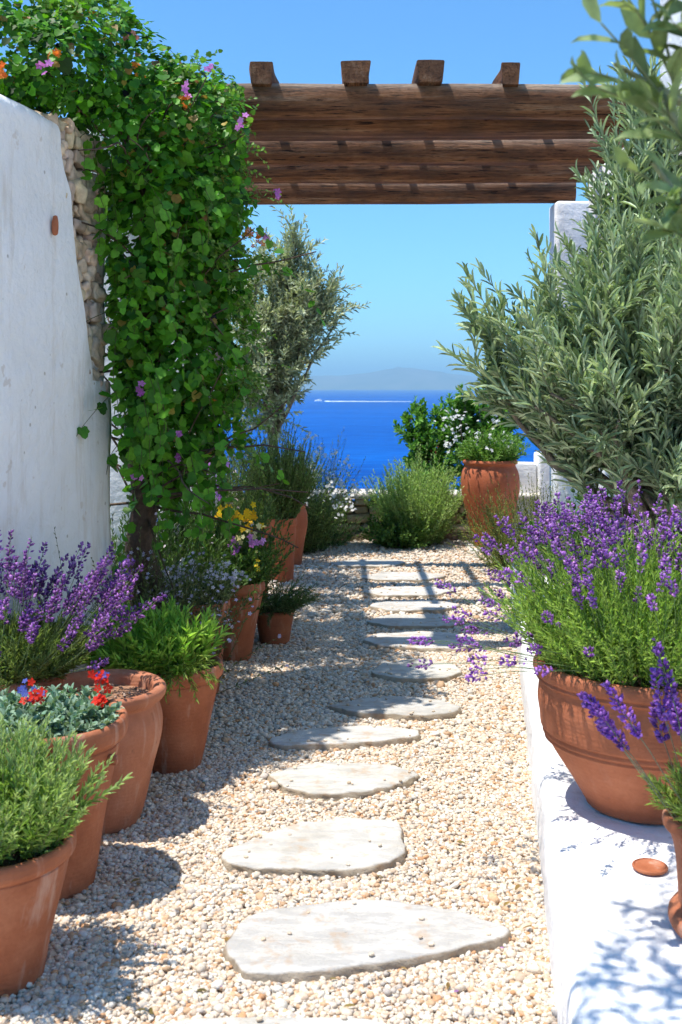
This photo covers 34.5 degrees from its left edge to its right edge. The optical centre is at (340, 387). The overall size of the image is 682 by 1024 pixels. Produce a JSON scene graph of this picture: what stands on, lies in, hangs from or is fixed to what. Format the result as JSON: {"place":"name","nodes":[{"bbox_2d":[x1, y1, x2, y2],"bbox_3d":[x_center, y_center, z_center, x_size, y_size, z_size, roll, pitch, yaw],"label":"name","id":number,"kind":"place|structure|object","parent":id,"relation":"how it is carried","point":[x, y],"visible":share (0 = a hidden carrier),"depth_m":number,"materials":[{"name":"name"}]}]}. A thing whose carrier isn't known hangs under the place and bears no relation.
{"place":"outdoors","nodes":[
{"label":"outdoors","id":0,"kind":"place"},
{"bbox_2d":[0,538,557,1023],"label":"ground","id":1,"kind":"structure","parent":0,"point":[350,754],"depth_m":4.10,"materials":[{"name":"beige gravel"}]},
{"bbox_2d":[0,94,113,673],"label":"garden wall","id":2,"kind":"structure","parent":1,"relation":"on","point":[53,384],"depth_m":4.39,"materials":[{"name":"paint"}]},
{"bbox_2d":[0,0,325,614],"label":"climbing vine","id":3,"kind":"object","parent":2,"relation":"attached to","point":[173,182],"visible":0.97,"depth_m":4.91,"materials":[{"name":"green plant"}]},
{"bbox_2d":[0,669,127,900],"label":"potted pansy","id":4,"kind":"object","parent":1,"relation":"on","point":[97,718],"visible":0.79,"depth_m":3.21,"materials":[{"name":"ceramic"}]},
{"bbox_2d":[0,711,132,997],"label":"potted rosemary","id":5,"kind":"object","parent":1,"relation":"on","point":[38,838],"visible":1,"depth_m":2.69,"materials":[{"name":"plant"}]},
{"bbox_2d":[31,526,109,670],"bbox_3d":[-1.026,1.027,4.241,0.287,0.945,0.312,0,0,0],"label":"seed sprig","id":6,"kind":"object","parent":1,"relation":"on","point":[65,575],"visible":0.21,"depth_m":4.38,"materials":[{"name":"purple plant"}]},
{"bbox_2d":[0,529,166,693],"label":"potted lavender","id":7,"kind":"object","parent":1,"relation":"on","point":[39,648],"visible":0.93,"depth_m":3.77,"materials":[{"name":"plant"}]},
{"bbox_2d":[60,669,165,834],"bbox_3d":[-0.829,1.257,3.789,0.451,0.486,0.449,0,0,0],"label":"terracotta pot","id":8,"kind":"object","parent":1,"relation":"on","point":[139,694],"visible":0.3,"depth_m":3.69,"materials":[{"name":"ceramic"}]},
{"bbox_2d":[87,124,156,576],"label":"white pier","id":9,"kind":"structure","parent":1,"relation":"on","point":[117,486],"depth_m":6.00,"materials":[{"name":"paint"}]},
{"bbox_2d":[74,593,234,774],"bbox_3d":[-0.765,1.158,4.361,0.687,0.683,0.695,0,0,0],"label":"potted tarragon","id":10,"kind":"object","parent":1,"relation":"on","point":[171,646],"visible":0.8,"depth_m":4.21,"materials":[{"name":"ceramic"}]},
{"bbox_2d":[79,512,290,693],"bbox_3d":[-0.999,1.028,5.005,1.548,0.946,1.254,0,0,-24],"label":"wild shrub","id":11,"kind":"object","parent":1,"relation":"on","point":[179,591],"visible":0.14,"depth_m":4.97,"materials":[{"name":"green plant"}]},
{"bbox_2d":[159,265,217,537],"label":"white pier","id":12,"kind":"structure","parent":1,"relation":"on","point":[208,463],"depth_m":8.80,"materials":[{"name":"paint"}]},
{"bbox_2d":[117,563,261,678],"bbox_3d":[-0.727,1.154,5.010,0.833,0.693,0.650,0,0,21],"label":"blue sage","id":13,"kind":"object","parent":1,"relation":"on","point":[223,596],"visible":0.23,"depth_m":5.00,"materials":[{"name":"green plant"}]},
{"bbox_2d":[110,506,278,617],"bbox_3d":[-0.952,0.990,5.753,1.286,1.022,1.125,0,0,0],"label":"stock plant","id":14,"kind":"object","parent":1,"relation":"on","point":[186,555],"visible":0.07,"depth_m":5.73,"materials":[{"name":"green plant"}]},
{"bbox_2d":[150,554,247,692],"bbox_3d":[-0.708,1.167,5.307,0.484,0.680,0.555,0,0,-38],"label":"potted catmint","id":15,"kind":"object","parent":1,"relation":"on","point":[218,574],"visible":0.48,"depth_m":5.28,"materials":[{"name":"plant"}]},
{"bbox_2d":[111,487,294,604],"bbox_3d":[-0.907,0.954,6.347,1.314,1.094,1.547,0,0,0],"label":"stock plant","id":16,"kind":"object","parent":1,"relation":"on","point":[216,530],"visible":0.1,"depth_m":6.20,"materials":[{"name":"green plant"}]},
{"bbox_2d":[155,515,253,561],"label":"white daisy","id":17,"kind":"object","parent":1,"relation":"on","point":[192,542],"visible":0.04,"depth_m":6.19,"materials":[{"name":"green plant"}]},
{"bbox_2d":[173,462,248,573],"bbox_3d":[-0.712,0.896,5.954,0.399,1.208,0.376,0,0,0],"label":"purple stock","id":18,"kind":"object","parent":1,"relation":"on","point":[217,494],"visible":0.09,"depth_m":5.93,"materials":[{"name":"green plant"}]},
{"bbox_2d":[159,422,307,558],"bbox_3d":[-0.876,0.871,7.481,1.109,1.260,1.214,0,0,42],"label":"wild shrub","id":19,"kind":"object","parent":1,"relation":"on","point":[231,482],"visible":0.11,"depth_m":7.51,"materials":[{"name":"green plant"}]},
{"bbox_2d":[183,501,287,661],"bbox_3d":[-0.593,1.062,6.042,0.580,0.875,0.609,0,0,42],"label":"potted wallflower","id":20,"kind":"object","parent":1,"relation":"on","point":[243,648],"visible":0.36,"depth_m":5.96,"materials":[{"name":"ceramic"}]},
{"bbox_2d":[235,496,276,598],"bbox_3d":[-0.612,1.128,7.758,0.303,0.760,0.326,0,0,-28],"label":"potted rosemary","id":21,"kind":"object","parent":1,"relation":"on","point":[259,512],"visible":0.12,"depth_m":7.72,"materials":[{"name":"plant"}]},
{"bbox_2d":[218,422,303,530],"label":"green shrub","id":22,"kind":"object","parent":1,"relation":"on","point":[232,465],"visible":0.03,"depth_m":9.49,"materials":[{"name":"green plant"}]},
{"bbox_2d":[227,418,329,582],"bbox_3d":[-0.523,0.865,8.418,0.878,1.271,0.864,0,0,0],"label":"potted rosemary","id":23,"kind":"object","parent":1,"relation":"on","point":[292,473],"visible":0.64,"depth_m":8.35,"materials":[{"name":"green plant"}]},
{"bbox_2d":[169,1016,389,1023],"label":"stepping stone","id":24,"kind":"object","parent":1,"relation":"on","point":[289,1020],"visible":1,"depth_m":2.54,"materials":[{"name":"stone"}]},
{"bbox_2d":[257,570,323,644],"bbox_3d":[-0.383,1.272,6.467,0.590,0.456,0.600,0,0,0],"label":"potted rosemary","id":25,"kind":"object","parent":1,"relation":"on","point":[275,616],"visible":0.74,"depth_m":6.36,"materials":[{"name":"plant"}]},
{"bbox_2d":[268,449,320,565],"bbox_3d":[-0.459,0.994,9.269,0.610,1.012,0.554,0,0,0],"label":"potted rosemary","id":26,"kind":"object","parent":1,"relation":"on","point":[302,523],"visible":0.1,"depth_m":9.17,"materials":[{"name":"orange ceramic"}]},
{"bbox_2d":[225,205,370,463],"bbox_3d":[-0.527,-0.086,9.981,1.613,3.181,1.284,0,0,0],"label":"olive tree","id":27,"kind":"object","parent":1,"relation":"on","point":[291,319],"visible":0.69,"depth_m":9.88,"materials":[{"name":"green plant"}]},
{"bbox_2d":[221,818,406,882],"bbox_3d":[-0.083,1.486,3.537,0.601,0.049,0.424,0,0,0],"label":"stepping stone","id":28,"kind":"object","parent":1,"relation":"on","point":[307,848],"visible":0.97,"depth_m":3.47,"materials":[{"name":"stone"}]},
{"bbox_2d":[279,431,368,554],"bbox_3d":[-0.345,0.946,9.894,1.272,1.111,1.120,0,0,-34],"label":"white flower bush","id":29,"kind":"object","parent":1,"relation":"on","point":[317,538],"visible":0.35,"depth_m":9.83,"materials":[{"name":"green plant"}]},
{"bbox_2d":[295,429,365,546],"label":"lavender bush","id":30,"kind":"object","parent":1,"relation":"on","point":[335,475],"visible":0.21,"depth_m":10.31,"materials":[{"name":"green plant"}]},
{"bbox_2d":[313,506,369,545],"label":"herb","id":31,"kind":"object","parent":1,"relation":"on","point":[346,538],"visible":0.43,"depth_m":10.37,"materials":[{"name":"green plant"}]},
{"bbox_2d":[267,762,419,800],"bbox_3d":[0.009,1.486,4.128,0.586,0.048,0.354,0,0,0],"label":"stepping stone","id":32,"kind":"object","parent":1,"relation":"on","point":[326,781],"visible":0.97,"depth_m":4.10,"materials":[{"name":"stone"}]},
{"bbox_2d":[268,725,420,750],"bbox_3d":[0.017,1.486,4.632,0.648,0.049,0.262,0,0,0],"label":"stepping stone","id":33,"kind":"object","parent":1,"relation":"on","point":[358,736],"visible":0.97,"depth_m":4.60,"materials":[{"name":"stone"}]},
{"bbox_2d":[222,899,510,985],"bbox_3d":[0.058,1.486,2.975,0.769,0.049,0.376,0,0,-17],"label":"stepping stone","id":34,"kind":"object","parent":1,"relation":"on","point":[329,940],"visible":0.96,"depth_m":2.92,"materials":[{"name":"stone"}]},
{"bbox_2d":[330,559,405,568],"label":"stepping stone","id":35,"kind":"object","parent":1,"relation":"on","point":[366,563],"visible":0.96,"depth_m":9.14,"materials":[{"name":"stone"}]},
{"bbox_2d":[227,488,538,540],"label":"stone wall","id":36,"kind":"structure","parent":1,"relation":"on","point":[363,509],"depth_m":10.66,"materials":[{"name":"white stone"}]},
{"bbox_2d":[327,696,461,721],"bbox_3d":[0.247,1.486,5.070,0.624,0.049,0.323,0,0,0],"label":"stepping stone","id":37,"kind":"object","parent":1,"relation":"on","point":[399,708],"visible":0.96,"depth_m":5.01,"materials":[{"name":"stone"}]},
{"bbox_2d":[358,572,445,582],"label":"stepping stone","id":38,"kind":"object","parent":1,"relation":"on","point":[400,577],"visible":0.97,"depth_m":8.50,"materials":[{"name":"stone"}]},
{"bbox_2d":[357,509,448,549],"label":"leafy shrub","id":39,"kind":"object","parent":1,"relation":"on","point":[384,535],"visible":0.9,"depth_m":10.12,"materials":[{"name":"green plant"}]},
{"bbox_2d":[364,586,454,599],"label":"stepping stone","id":40,"kind":"object","parent":1,"relation":"on","point":[408,592],"visible":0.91,"depth_m":7.87,"materials":[{"name":"stone"}]},
{"bbox_2d":[358,442,465,547],"bbox_3d":[0.763,1.010,10.374,1.065,0.983,1.225,0,0,-39],"label":"rosemary bush","id":41,"kind":"object","parent":1,"relation":"on","point":[421,498],"visible":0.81,"depth_m":10.24,"materials":[{"name":"green plant"}]},
{"bbox_2d":[368,600,460,614],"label":"stepping stone","id":42,"kind":"object","parent":1,"relation":"on","point":[416,606],"visible":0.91,"depth_m":7.34,"materials":[{"name":"stone"}]},
{"bbox_2d":[366,614,465,630],"bbox_3d":[0.475,1.486,6.921,0.640,0.049,0.387,0,0,0],"label":"stepping stone","id":43,"kind":"object","parent":1,"relation":"on","point":[401,622],"visible":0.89,"depth_m":6.86,"materials":[{"name":"stone"}]},
{"bbox_2d":[371,659,462,683],"bbox_3d":[0.397,1.486,5.717,0.442,0.049,0.427,0,0,35],"label":"stepping stone","id":44,"kind":"object","parent":1,"relation":"on","point":[401,671],"visible":0.81,"depth_m":5.64,"materials":[{"name":"stone"}]},
{"bbox_2d":[363,631,476,652],"bbox_3d":[0.460,1.486,6.385,0.668,0.049,0.455,0,0,0],"label":"stepping stone","id":45,"kind":"object","parent":1,"relation":"on","point":[393,641],"visible":0.66,"depth_m":6.33,"materials":[{"name":"stone"}]},
{"bbox_2d":[393,395,456,488],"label":"oleander","id":46,"kind":"object","parent":1,"relation":"on","point":[429,435],"visible":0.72,"depth_m":11.84,"materials":[{"name":"green plant"}]},
{"bbox_2d":[439,384,525,489],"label":"oleander","id":47,"kind":"object","parent":1,"relation":"on","point":[463,420],"visible":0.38,"depth_m":11.66,"materials":[{"name":"green plant"}]},
{"bbox_2d":[447,426,530,550],"bbox_3d":[1.386,0.928,10.270,0.794,1.145,0.774,0,0,0],"label":"tall jar","id":48,"kind":"object","parent":1,"relation":"on","point":[494,461],"visible":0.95,"depth_m":10.07,"materials":[{"name":"orange ceramic"}]},
{"bbox_2d":[443,472,587,572],"bbox_3d":[1.559,1.088,8.904,1.484,0.827,1.545,0,0,0],"label":"helichrysum","id":49,"kind":"object","parent":1,"relation":"on","point":[495,553],"visible":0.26,"depth_m":8.86,"materials":[{"name":"green plant"}]},
{"bbox_2d":[513,452,548,538],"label":"terrace wall","id":50,"kind":"structure","parent":1,"relation":"on","point":[535,470],"depth_m":10.75,"materials":[{"name":"paint"}]},
{"bbox_2d":[477,487,597,576],"bbox_3d":[1.580,1.099,7.603,1.271,0.805,1.270,0,0,0],"label":"helichrysum","id":51,"kind":"object","parent":1,"relation":"on","point":[512,545],"visible":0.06,"depth_m":7.68,"materials":[{"name":"plant"}]},
{"bbox_2d":[432,31,681,591],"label":"olive tree","id":52,"kind":"object","parent":1,"relation":"on","point":[585,386],"visible":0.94,"depth_m":4.64,"materials":[{"name":"green plant"}]},
{"bbox_2d":[549,201,588,548],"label":"white pier","id":53,"kind":"structure","parent":1,"relation":"on","point":[562,213],"depth_m":8.80,"materials":[{"name":"paint"}]},
{"bbox_2d":[510,559,681,1023],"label":"ledge","id":54,"kind":"object","parent":1,"relation":"on","point":[615,944],"visible":0.33,"depth_m":2.75,"materials":[{"name":"paint"}]},
{"bbox_2d":[407,480,681,824],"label":"lavender planter","id":55,"kind":"object","parent":54,"relation":"on","point":[587,630],"visible":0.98,"depth_m":3.19,"materials":[{"name":"ceramic"}]},
{"bbox_2d":[529,505,596,562],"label":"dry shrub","id":56,"kind":"object","parent":54,"relation":"on","point":[565,527],"depth_m":6.53,"materials":[{"name":"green plant"}]},
{"bbox_2d":[576,636,681,937],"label":"potted lavender","id":57,"kind":"object","parent":54,"relation":"on","point":[671,805],"visible":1,"depth_m":2.57,"materials":[{"name":"plant"}]},
{"bbox_2d":[632,858,667,874],"bbox_3d":[0.822,1.276,2.920,0.093,0.013,0.093,0,0,0],"label":"saucer","id":58,"kind":"object","parent":54,"relation":"on","point":[649,866],"visible":1,"depth_m":2.92,"materials":[{"name":"ceramic"}]},
{"bbox_2d":[588,148,629,539],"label":"boundary wall","id":59,"kind":"structure","parent":1,"relation":"on","point":[596,216],"depth_m":7.39,"materials":[{"name":"paint"}]},
{"bbox_2d":[117,60,628,204],"bbox_3d":[0.235,-1.643,7.575,3.370,0.304,3.159,0,0,0],"label":"pergola","id":60,"kind":"object","parent":59,"relation":"on","point":[426,136],"visible":0.77,"depth_m":6.63,"materials":[{"name":"brown wood"}]},
{"bbox_2d":[0,0,659,378],"label":"sky","id":61,"kind":"structure","parent":0,"point":[404,258],"materials":[{"name":"blue"}]},
{"bbox_2d":[157,390,540,519],"bbox_3d":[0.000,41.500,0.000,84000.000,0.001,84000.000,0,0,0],"label":"sea","id":62,"kind":"structure","parent":0,"point":[369,433],"depth_m":1109.30,"materials":[{"name":"liquid"}]},
{"bbox_2d":[325,401,410,401],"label":"boat wake","id":63,"kind":"object","parent":62,"relation":"on","point":[367,401],"visible":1,"depth_m":3188.62,"materials":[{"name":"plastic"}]},
{"bbox_2d":[293,367,481,389],"bbox_3d":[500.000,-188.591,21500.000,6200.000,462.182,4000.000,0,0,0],"label":"island","id":64,"kind":"structure","parent":0,"point":[398,378],"depth_m":19976.45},
{"bbox_2d":[660,0,681,541],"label":"white house","id":65,"kind":"structure","parent":0,"point":[672,39],"depth_m":5.76,"materials":[{"name":"paint"}]},
{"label":"planting bed","id":66,"kind":"structure","parent":0,"visible":0},
{"bbox_2d":[505,487,681,579],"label":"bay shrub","id":67,"kind":"object","parent":66,"relation":"on","point":[577,497],"visible":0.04,"depth_m":5.70,"materials":[{"name":"plant"}]},
{"bbox_2d":[559,0,681,270],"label":"olive branch","id":68,"kind":"object","parent":66,"relation":"on","point":[647,94],"visible":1,"depth_m":1.52,"materials":[{"name":"green plant"}]}
]}

